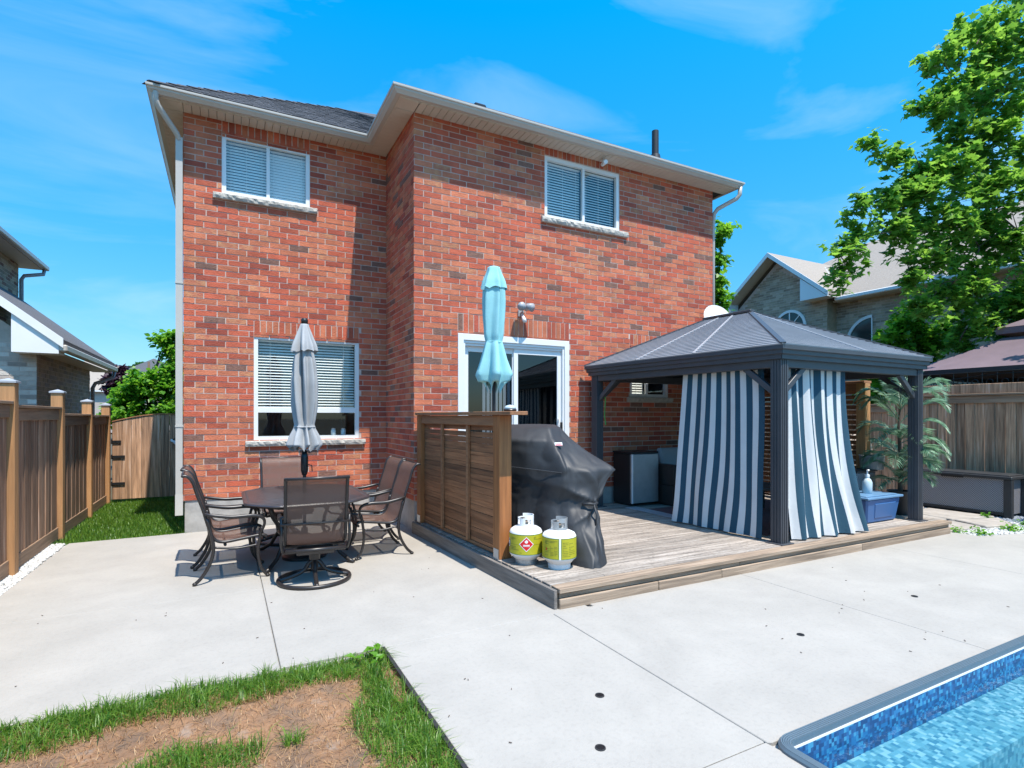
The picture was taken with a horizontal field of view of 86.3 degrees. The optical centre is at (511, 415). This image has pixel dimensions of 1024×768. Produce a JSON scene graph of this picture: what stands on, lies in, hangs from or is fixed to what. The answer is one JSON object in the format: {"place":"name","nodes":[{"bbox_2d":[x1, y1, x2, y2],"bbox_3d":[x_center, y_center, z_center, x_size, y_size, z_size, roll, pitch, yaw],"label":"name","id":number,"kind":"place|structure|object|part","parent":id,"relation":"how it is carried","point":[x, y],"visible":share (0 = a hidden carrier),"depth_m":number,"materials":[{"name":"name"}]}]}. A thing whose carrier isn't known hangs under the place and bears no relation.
{"place":"outdoors","nodes":[
{"label":"outdoors","id":0,"kind":"place"},
{"bbox_2d":[0,378,111,580],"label":"board fence","id":1,"kind":"object","parent":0,"point":[55,471],"visible":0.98,"depth_m":6.66,"materials":[{"name":"brown wood"}]},
{"bbox_2d":[111,413,174,499],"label":"garden gate","id":2,"kind":"structure","parent":1,"relation":"attached to","point":[158,458],"depth_m":10.37,"materials":[{"name":"brown wood"}]},
{"bbox_2d":[52,463,180,543],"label":"lawn","id":3,"kind":"structure","parent":0,"point":[132,498],"depth_m":11.49,"materials":[{"name":"plant"}]},
{"bbox_2d":[96,329,183,431],"bbox_3d":[-11.917,-0.601,18.023,3.403,4.509,2.072,0,0,-2],"label":"leafy tree","id":4,"kind":"object","parent":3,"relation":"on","point":[137,389],"visible":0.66,"depth_m":17.59,"materials":[{"name":"green plant"}]},
{"bbox_2d":[53,496,185,544],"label":"grass","id":5,"kind":"structure","parent":0,"point":[152,516],"depth_m":8.28,"materials":[{"name":"green plant"}]},
{"bbox_2d":[0,657,455,767],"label":"garden bed","id":6,"kind":"object","parent":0,"point":[306,754],"visible":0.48,"depth_m":2.80,"materials":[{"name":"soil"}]},
{"bbox_2d":[0,641,471,767],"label":"grass","id":7,"kind":"structure","parent":6,"relation":"on","point":[181,758],"depth_m":2.87,"materials":[{"name":"green plant"}]},
{"bbox_2d":[345,643,383,663],"bbox_3d":[-0.960,1.560,3.573,0.252,0.077,0.285,0,0,-28],"label":"flat weed","id":8,"kind":"object","parent":6,"relation":"on","point":[376,654],"visible":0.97,"depth_m":3.57,"materials":[{"name":"green plant"}]},
{"bbox_2d":[111,432,881,490],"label":"ground","id":9,"kind":"structure","parent":0,"point":[141,457],"depth_m":23.35,"materials":[{"name":"soil"}]},
{"bbox_2d":[0,543,64,595],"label":"white gravel","id":10,"kind":"structure","parent":9,"relation":"on","point":[8,582],"depth_m":5.82,"materials":[{"name":"white gravel"}]},
{"bbox_2d":[0,226,117,414],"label":"neighbour house","id":11,"kind":"structure","parent":9,"relation":"on","point":[35,359],"depth_m":10.66,"materials":[{"name":"beige brick"}]},
{"bbox_2d":[97,363,129,398],"bbox_3d":[-28.708,-1.107,39.973,2.546,5.521,2.581,0,0,-28],"label":"purple tree","id":12,"kind":"object","parent":9,"relation":"on","point":[120,373],"visible":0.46,"depth_m":39.44,"materials":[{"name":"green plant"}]},
{"bbox_2d":[84,361,146,432],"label":"house","id":13,"kind":"structure","parent":9,"relation":"on","point":[100,396],"depth_m":51.68,"materials":[{"name":"beige"}]},
{"bbox_2d":[129,359,172,404],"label":"house","id":14,"kind":"structure","parent":9,"relation":"on","point":[142,367],"depth_m":59.89,"materials":[{"name":"beige"}]},
{"bbox_2d":[142,80,744,532],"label":"brick house","id":15,"kind":"structure","parent":9,"relation":"on","point":[372,248],"depth_m":8.24,"materials":[{"name":"brick"}]},
{"bbox_2d":[222,135,309,206],"bbox_3d":[-3.714,-3.567,8.252,1.175,0.845,0.560,0,0,-28],"label":"window","id":16,"kind":"structure","parent":15,"relation":"in","point":[249,169],"depth_m":8.13,"materials":[{"name":"white plastic"}]},
{"bbox_2d":[254,336,358,439],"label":"window","id":17,"kind":"structure","parent":15,"relation":"in","point":[337,363],"depth_m":8.64,"materials":[{"name":"white plastic"}]},
{"bbox_2d":[331,428,335,434],"bbox_3d":[-2.817,0.246,8.621,0.076,0.108,0.074,0,0,-28],"label":"glass jar","id":18,"kind":"object","parent":17,"relation":"in","point":[333,431],"visible":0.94,"depth_m":8.59,"materials":[{"name":"glass"}]},
{"bbox_2d":[341,428,345,434],"bbox_3d":[-2.684,0.246,8.691,0.076,0.108,0.074,0,0,-28],"label":"glass jar","id":19,"kind":"object","parent":17,"relation":"in","point":[343,431],"visible":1,"depth_m":8.66,"materials":[{"name":"glass"}]},
{"bbox_2d":[465,346,512,443],"bbox_3d":[-0.324,0.075,8.142,0.870,2.189,0.030,0,0,-28],"label":"door panel","id":20,"kind":"structure","parent":15,"relation":"in","point":[477,399],"depth_m":8.05,"materials":[{"name":"white plastic"}]},
{"bbox_2d":[458,333,568,441],"bbox_3d":[0.049,0.018,8.281,1.896,2.405,0.130,0,0,-28],"label":"sliding door","id":21,"kind":"structure","parent":15,"relation":"in","point":[464,339],"depth_m":8.35,"materials":[{"name":"white plastic"}]},
{"bbox_2d":[517,302,534,322],"bbox_3d":[0.186,-1.542,8.178,0.300,0.299,0.224,0,0,-28],"label":"flood light","id":22,"kind":"object","parent":15,"relation":"attached to","point":[522,306],"visible":1,"depth_m":8.15,"materials":[{"name":"white plastic"}]},
{"bbox_2d":[513,349,560,425],"bbox_3d":[0.397,0.075,8.492,0.852,2.189,0.030,0,0,-28],"label":"door panel","id":23,"kind":"structure","parent":15,"relation":"in","point":[536,373],"depth_m":8.49,"materials":[{"name":"white plastic"}]},
{"bbox_2d":[545,156,618,230],"bbox_3d":[1.018,-3.568,9.078,1.458,0.965,0.560,0,0,-28],"label":"window","id":24,"kind":"structure","parent":15,"relation":"in","point":[574,192],"depth_m":9.11,"materials":[{"name":"white plastic"}]},
{"bbox_2d":[601,158,607,166],"bbox_3d":[1.485,-4.098,8.813,0.066,0.141,0.192,0,0,-9],"label":"security camera","id":25,"kind":"object","parent":15,"relation":"attached to","point":[604,162],"visible":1,"depth_m":8.76,"materials":[{"name":"white plastic"}]},
{"bbox_2d":[630,383,667,397],"bbox_3d":[2.241,-0.755,9.720,0.860,0.870,0.560,0,0,-28],"label":"window","id":26,"kind":"structure","parent":15,"relation":"in","point":[636,389],"depth_m":9.65,"materials":[{"name":"white plastic"}]},
{"bbox_2d":[704,305,730,317],"bbox_3d":[3.667,-1.740,9.755,0.564,0.539,0.472,0,0,36],"label":"satellite dish","id":27,"kind":"object","parent":15,"relation":"attached to","point":[712,310],"visible":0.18,"depth_m":9.87,"materials":[{"name":"white plastic"}]},
{"bbox_2d":[715,216,741,312],"bbox_3d":[5.681,-1.907,14.986,1.540,7.118,1.164,0,0,-28],"label":"slender tree","id":28,"kind":"object","parent":9,"relation":"on","point":[725,231],"visible":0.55,"depth_m":14.84,"materials":[{"name":"green plant"}]},
{"bbox_2d":[728,201,1023,458],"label":"neighbour house","id":29,"kind":"structure","parent":9,"relation":"on","point":[783,287],"depth_m":18.23,"materials":[{"name":"grey brick"}]},
{"bbox_2d":[778,310,806,324],"bbox_3d":[9.769,-3.380,19.217,0.060,0.680,1.240,0,0,-28],"label":"arched window","id":30,"kind":"structure","parent":29,"relation":"in","point":[792,315],"depth_m":19.06,"materials":[{"name":"white plastic"}]},
{"bbox_2d":[848,315,872,340],"bbox_3d":[11.183,-2.760,17.599,0.060,0.880,0.820,0,0,-28],"label":"arched window","id":31,"kind":"structure","parent":29,"relation":"in","point":[863,327],"depth_m":17.48,"materials":[{"name":"black glass"}]},
{"bbox_2d":[851,299,957,412],"bbox_3d":[9.853,-0.624,13.560,3.017,4.556,1.442,0,0,-17],"label":"young maple","id":32,"kind":"object","parent":9,"relation":"on","point":[926,339],"visible":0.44,"depth_m":13.29,"materials":[{"name":"green plant"}]},
{"bbox_2d":[817,0,1023,355],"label":"maple tree","id":33,"kind":"object","parent":9,"relation":"on","point":[986,37],"visible":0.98,"depth_m":10.56,"materials":[{"name":"green plant"}]},
{"bbox_2d":[890,319,1023,385],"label":"canopy gazebo","id":34,"kind":"object","parent":9,"relation":"on","point":[1000,360],"visible":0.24,"depth_m":10.64,"materials":[{"name":"fabric"}]},
{"bbox_2d":[0,521,1023,767],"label":"patio","id":35,"kind":"structure","parent":0,"point":[716,673],"depth_m":3.97,"materials":[{"name":"concrete"}]},
{"bbox_2d":[180,465,257,568],"bbox_3d":[-3.249,1.074,6.110,0.769,1.051,0.671,0,0,-28],"label":"patio chair","id":36,"kind":"object","parent":35,"relation":"on","point":[222,524],"visible":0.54,"depth_m":6.20,"materials":[{"name":"brown metal"}]},
{"bbox_2d":[181,470,269,586],"bbox_3d":[-2.896,1.074,5.524,0.769,1.051,0.671,0,0,-30],"label":"patio chair","id":37,"kind":"object","parent":35,"relation":"on","point":[252,531],"visible":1,"depth_m":5.42,"materials":[{"name":"brown metal"}]},
{"bbox_2d":[257,456,302,545],"bbox_3d":[-2.925,1.074,7.078,0.698,1.051,0.792,0,0,-30],"label":"patio chair","id":38,"kind":"object","parent":35,"relation":"on","point":[275,471],"visible":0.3,"depth_m":7.27,"materials":[{"name":"brown fabric"}]},
{"bbox_2d":[282,318,326,561],"bbox_3d":[-2.367,0.242,6.234,0.480,2.715,0.480,0,0,-28],"label":"patio umbrella","id":39,"kind":"object","parent":35,"relation":"on","point":[304,434],"visible":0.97,"depth_m":6.17,"materials":[{"name":"grey fabric"}]},
{"bbox_2d":[241,485,369,572],"bbox_3d":[-2.367,1.242,6.234,1.275,0.729,1.660,0,0,-28],"label":"patio table","id":40,"kind":"object","parent":35,"relation":"on","point":[271,499],"visible":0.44,"depth_m":5.94,"materials":[{"name":"brown metal"}]},
{"bbox_2d":[276,475,351,589],"bbox_3d":[-1.912,1.074,5.302,0.698,1.051,0.792,0,0,-24],"label":"patio chair","id":41,"kind":"object","parent":35,"relation":"on","point":[315,520],"visible":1,"depth_m":5.11,"materials":[{"name":"brown metal"}]},
{"bbox_2d":[348,455,406,539],"bbox_3d":[-1.843,1.074,7.191,0.769,1.051,0.671,0,0,-31],"label":"patio chair","id":42,"kind":"object","parent":35,"relation":"on","point":[389,472],"visible":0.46,"depth_m":7.31,"materials":[{"name":"brown metal"}]},
{"bbox_2d":[345,460,420,560],"bbox_3d":[-1.532,1.074,6.469,0.769,1.051,0.671,0,0,-28],"label":"patio chair","id":43,"kind":"object","parent":35,"relation":"on","point":[392,512],"visible":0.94,"depth_m":6.49,"materials":[{"name":"brown metal"}]},
{"bbox_2d":[595,693,603,697],"bbox_3d":[0.502,1.597,3.127,0.054,0.004,0.054,0,0,-28],"label":"patio drain","id":44,"kind":"object","parent":35,"relation":"on","point":[599,695],"visible":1,"depth_m":3.12,"materials":[{"name":"plastic"}]},
{"bbox_2d":[595,744,605,750],"bbox_3d":[0.426,1.597,2.633,0.054,0.004,0.054,0,0,-28],"label":"patio drain","id":45,"kind":"object","parent":35,"relation":"on","point":[600,747],"visible":1,"depth_m":2.63,"materials":[{"name":"plastic"}]},
{"bbox_2d":[412,495,951,609],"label":"wooden deck","id":46,"kind":"structure","parent":35,"relation":"on","point":[645,552],"depth_m":5.81,"materials":[{"name":"brown wood"}]},
{"bbox_2d":[415,411,527,559],"bbox_3d":[-0.581,0.692,6.341,0.200,1.476,2.572,0,0,-30],"label":"privacy screen","id":47,"kind":"object","parent":46,"relation":"on","point":[464,489],"visible":1,"depth_m":6.11,"materials":[{"name":"brown wood"}]},
{"bbox_2d":[504,405,516,410],"bbox_3d":[-0.019,-0.078,5.320,0.132,0.062,0.132,0,0,-28],"label":"solar light","id":48,"kind":"object","parent":47,"relation":"on","point":[509,407],"visible":0.94,"depth_m":5.27,"materials":[{"name":"silver metal"}]},
{"bbox_2d":[475,266,512,432],"bbox_3d":[-0.194,-0.086,5.849,0.435,3.033,0.351,0,0,26],"label":"patio umbrella","id":49,"kind":"object","parent":46,"relation":"on","point":[493,372],"visible":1,"depth_m":5.77,"materials":[{"name":"teal fabric"}]},
{"bbox_2d":[509,513,541,564],"bbox_3d":[0.135,1.195,5.337,0.324,0.470,0.324,0,0,5],"label":"gas cylinder","id":50,"kind":"object","parent":46,"relation":"on","point":[525,540],"visible":0.98,"depth_m":5.22,"materials":[{"name":"white paint"}]},
{"bbox_2d":[542,516,575,569],"bbox_3d":[0.447,1.195,5.174,0.324,0.470,0.322,0,0,7],"label":"gas cylinder","id":51,"kind":"object","parent":46,"relation":"on","point":[559,545],"visible":1,"depth_m":5.06,"materials":[{"name":"white paint"}]},
{"bbox_2d":[511,424,615,568],"bbox_3d":[0.580,0.758,5.883,1.360,1.336,0.999,0,0,41],"label":"covered barbecue","id":52,"kind":"object","parent":46,"relation":"on","point":[556,470],"visible":0.74,"depth_m":5.57,"materials":[{"name":"black fabric"}]},
{"bbox_2d":[613,450,657,504],"bbox_3d":[2.017,0.990,8.920,0.560,0.840,0.496,0,0,-28],"label":"mini fridge","id":53,"kind":"object","parent":46,"relation":"on","point":[635,477],"visible":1,"depth_m":8.73,"materials":[{"name":"black metal"}]},
{"bbox_3d":[2.117,0.993,8.730,0.540,0.775,0.055,0,0,-28],"label":"fridge door","id":54,"kind":"part","parent":53,"relation":"part of","materials":[{"name":"metal"}]},
{"bbox_2d":[625,506,671,517],"bbox_3d":[2.154,1.423,7.962,0.212,0.009,1.300,0,0,-28],"label":"doormat","id":55,"kind":"object","parent":46,"relation":"on","point":[652,511],"visible":0.79,"depth_m":8.12,"materials":[{"name":"grey fabric"}]},
{"bbox_2d":[655,447,677,505],"bbox_3d":[3.201,0.980,9.375,1.900,0.880,0.770,0,0,-28],"label":"wicker sofa","id":56,"kind":"object","parent":46,"relation":"on","point":[667,461],"visible":0.16,"depth_m":8.81,"materials":[{"name":"grey wicker"}]},
{"bbox_2d":[650,499,788,535],"bbox_3d":[3.662,1.423,8.002,2.480,0.007,2.070,0,0,-28],"label":"outdoor rug","id":57,"kind":"object","parent":46,"relation":"on","point":[765,522],"visible":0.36,"depth_m":7.96,"materials":[{"name":"grey fabric"}]},
{"bbox_2d":[763,481,769,507],"bbox_3d":[3.590,1.216,8.009,1.000,0.403,0.650,0,0,-28],"label":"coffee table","id":58,"kind":"object","parent":57,"relation":"on","point":[766,486],"visible":0.03,"depth_m":8.10,"materials":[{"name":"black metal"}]},
{"bbox_2d":[584,309,933,545],"bbox_3d":[3.440,-0.060,8.074,3.510,2.979,3.350,0,0,-28],"label":"hardtop gazebo","id":59,"kind":"object","parent":46,"relation":"on","point":[748,342],"visible":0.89,"depth_m":7.14,"materials":[{"name":"grey metal"}]},
{"bbox_2d":[671,369,764,538],"bbox_3d":[2.557,0.385,6.850,0.129,2.050,1.318,0,0,-33],"label":"striped curtain","id":60,"kind":"object","parent":59,"relation":"hanging from","point":[719,471],"visible":0.95,"depth_m":6.81,"materials":[{"name":"fabric"}]},
{"bbox_2d":[788,369,868,540],"bbox_3d":[3.726,0.385,6.507,1.396,2.050,0.217,0,0,-25],"label":"striped curtain","id":61,"kind":"object","parent":59,"relation":"hanging from","point":[824,497],"visible":0.84,"depth_m":6.53,"materials":[{"name":"fabric"}]},
{"bbox_2d":[763,381,870,494],"bbox_3d":[4.851,0.447,9.331,0.200,1.966,2.321,0,0,-29],"label":"privacy screen","id":62,"kind":"object","parent":46,"relation":"on","point":[862,445],"visible":0.28,"depth_m":8.46,"materials":[{"name":"brown wood"}]},
{"bbox_2d":[859,454,884,469],"bbox_3d":[5.405,0.693,8.210,0.350,0.215,0.350,0,0,-28],"label":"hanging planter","id":63,"kind":"object","parent":62,"relation":"attached to","point":[875,465],"visible":0.64,"depth_m":8.08,"materials":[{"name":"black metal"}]},
{"bbox_2d":[855,468,877,490],"bbox_3d":[5.093,1.109,8.126,0.510,0.637,0.380,0,0,-28],"label":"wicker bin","id":64,"kind":"object","parent":46,"relation":"on","point":[860,474],"visible":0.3,"depth_m":7.93,"materials":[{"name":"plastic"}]},
{"bbox_2d":[859,491,902,522],"bbox_3d":[4.892,1.244,7.529,0.830,0.363,0.500,0,0,-28],"label":"storage tote","id":65,"kind":"object","parent":46,"relation":"on","point":[878,506],"visible":0.64,"depth_m":7.32,"materials":[{"name":"blue plastic"}]},
{"bbox_2d":[862,469,872,493],"bbox_3d":[4.899,0.898,7.538,0.124,0.330,0.122,0,0,-28],"label":"pump bottle","id":66,"kind":"object","parent":65,"relation":"on","point":[867,485],"visible":1,"depth_m":7.50,"materials":[{"name":"plastic"}]},
{"bbox_2d":[853,377,951,514],"bbox_3d":[5.658,0.342,7.926,1.276,2.172,1.195,0,0,-28],"label":"potted palm","id":67,"kind":"object","parent":46,"relation":"on","point":[902,507],"visible":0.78,"depth_m":7.83,"materials":[{"name":"plant"}]},
{"bbox_2d":[778,635,1023,767],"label":"swimming pool","id":68,"kind":"structure","parent":35,"relation":"in","point":[967,712],"depth_m":3.06,"materials":[{"name":"blue plastic"}]},
{"bbox_2d":[957,521,1023,535],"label":"white gravel","id":69,"kind":"structure","parent":35,"relation":"on","point":[996,531],"depth_m":7.54,"materials":[{"name":"white gravel"}]},
{"bbox_2d":[0,0,1023,365],"label":"sky","id":70,"kind":"structure","parent":0,"point":[772,97],"materials":[{"name":"blue"}]},
{"label":"gravel bed","id":71,"kind":"structure","parent":0,"visible":0},
{"bbox_2d":[763,382,1023,491],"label":"board fence","id":72,"kind":"object","parent":71,"relation":"on","point":[984,423],"visible":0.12,"depth_m":9.44,"materials":[{"name":"brown wood"}]},
{"bbox_2d":[950,525,970,532],"bbox_3d":[6.147,1.559,7.533,0.274,0.158,0.220,0,0,36],"label":"weed","id":73,"kind":"object","parent":71,"relation":"on","point":[954,529],"visible":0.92,"depth_m":7.51,"materials":[{"name":"green plant"}]},
{"bbox_2d":[923,507,1012,531],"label":"stepping stones","id":74,"kind":"object","parent":71,"relation":"on","point":[965,520],"visible":0.38,"depth_m":8.35,"materials":[{"name":"white stone"}]},
{"bbox_2d":[849,434,872,465],"bbox_3d":[6.190,0.946,9.943,0.764,1.316,0.304,0,0,-28],"label":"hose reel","id":75,"kind":"object","parent":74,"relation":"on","point":[855,449],"visible":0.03,"depth_m":9.97,"materials":[{"name":"plastic"}]},
{"bbox_2d":[923,505,1023,526],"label":"blue grey gravel","id":76,"kind":"structure","parent":71,"relation":"on","point":[1017,518],"depth_m":8.70,"materials":[{"name":"gravel"}]},
{"bbox_2d":[923,467,1023,518],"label":"storage box","id":77,"kind":"object","parent":76,"relation":"on","point":[996,493],"visible":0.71,"depth_m":8.87,"materials":[{"name":"dark plastic"},{"name":"grey plastic"}]},
{"bbox_2d":[970,525,994,535],"bbox_3d":[6.317,1.560,7.366,0.257,0.164,0.219,0,0,17],"label":"weed","id":78,"kind":"object","parent":71,"relation":"on","point":[982,532],"visible":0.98,"depth_m":7.37,"materials":[{"name":"green plant"}]},
{"bbox_2d":[999,520,1023,531],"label":"weed","id":79,"kind":"object","parent":71,"relation":"on","point":[1010,527],"visible":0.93,"depth_m":7.63,"materials":[{"name":"green plant"}]}
]}

